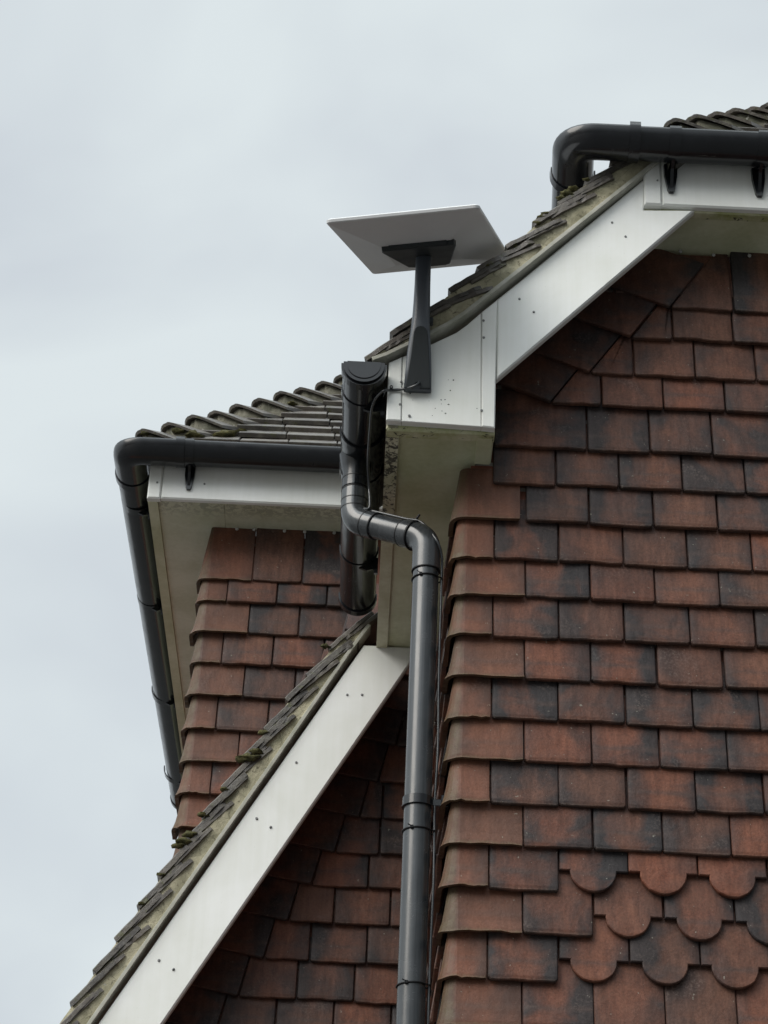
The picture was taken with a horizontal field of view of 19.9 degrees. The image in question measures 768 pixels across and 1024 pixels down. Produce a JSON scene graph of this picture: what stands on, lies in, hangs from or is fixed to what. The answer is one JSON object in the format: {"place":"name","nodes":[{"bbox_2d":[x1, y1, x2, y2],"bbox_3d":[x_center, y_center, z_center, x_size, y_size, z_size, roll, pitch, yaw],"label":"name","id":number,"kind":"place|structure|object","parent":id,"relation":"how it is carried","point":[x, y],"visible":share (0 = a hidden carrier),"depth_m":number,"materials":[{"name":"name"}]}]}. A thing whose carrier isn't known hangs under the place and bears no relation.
{"place":"outdoors","nodes":[
{"label":"outdoors","id":0,"kind":"place"},
{"bbox_2d":[0,0,767,1023],"label":"sky","id":1,"kind":"structure","parent":0,"point":[173,173],"materials":[{"name":"grey"}]},
{"label":"ground","id":2,"kind":"structure","parent":0,"visible":0},
{"bbox_2d":[60,102,767,1023],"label":"house","id":3,"kind":"structure","parent":2,"relation":"on","point":[574,476],"depth_m":5.91,"materials":[{"name":"tile"}]},
{"bbox_2d":[113,436,340,808],"bbox_3d":[-0.045,0.612,8.642,1.833,0.138,3.042,3,-31,0],"label":"rain gutter","id":4,"kind":"object","parent":3,"relation":"attached to","point":[135,458],"visible":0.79,"depth_m":7.51,"materials":[{"name":"black plastic"}]},
{"bbox_2d":[338,361,386,615],"bbox_3d":[-0.070,-0.004,6.260,0.124,0.143,1.305,3,-31,0],"label":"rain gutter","id":5,"kind":"object","parent":3,"relation":"attached to","point":[363,386],"visible":0.96,"depth_m":6.02,"materials":[{"name":"black plastic"}]},
{"bbox_2d":[340,473,447,1023],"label":"downpipe","id":6,"kind":"object","parent":3,"relation":"attached to","point":[419,802],"visible":1,"depth_m":5.47,"materials":[{"name":"black plastic"}]},
{"bbox_2d":[363,381,442,1023],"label":"cable","id":7,"kind":"object","parent":6,"relation":"attached to","point":[438,704],"visible":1,"depth_m":5.57,"materials":[{"name":"black plastic"}]},
{"bbox_2d":[404,514,419,550],"bbox_3d":[0.081,0.053,5.834,0.041,0.096,0.083,-13,-34,24],"label":"cable tie","id":8,"kind":"object","parent":6,"relation":"attached to","point":[418,516],"visible":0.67,"depth_m":5.81,"materials":[{"name":"black plastic"}]},
{"bbox_2d":[395,978,430,988],"bbox_3d":[0.069,1.122,5.176,0.084,0.009,0.076,13,-32,-17],"label":"cable tie","id":9,"kind":"object","parent":6,"relation":"attached to","point":[407,982],"visible":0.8,"depth_m":5.15,"materials":[{"name":"black plastic"}]},
{"bbox_2d":[401,823,434,834],"bbox_3d":[0.084,0.786,5.376,0.084,0.009,0.076,13,-32,-17],"label":"cable tie","id":10,"kind":"object","parent":6,"relation":"attached to","point":[410,826],"visible":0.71,"depth_m":5.35,"materials":[{"name":"black plastic"}]},
{"bbox_2d":[411,570,442,582],"bbox_3d":[0.113,0.178,5.737,0.084,0.009,0.076,13,-32,-17],"label":"cable tie","id":11,"kind":"object","parent":6,"relation":"attached to","point":[420,573],"visible":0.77,"depth_m":5.71,"materials":[{"name":"black plastic"}]},
{"bbox_2d":[327,204,504,392],"bbox_3d":[0.098,-0.597,5.844,0.401,0.587,0.570,-4,-31,11],"label":"satellite dish","id":12,"kind":"object","parent":3,"relation":"attached to","point":[422,243],"visible":0.99,"depth_m":5.77,"materials":[{"name":"white plastic"}]},
{"bbox_2d":[550,121,767,208],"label":"rain gutter","id":13,"kind":"object","parent":3,"relation":"attached to","point":[577,150],"visible":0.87,"depth_m":6.06,"materials":[{"name":"black plastic"}]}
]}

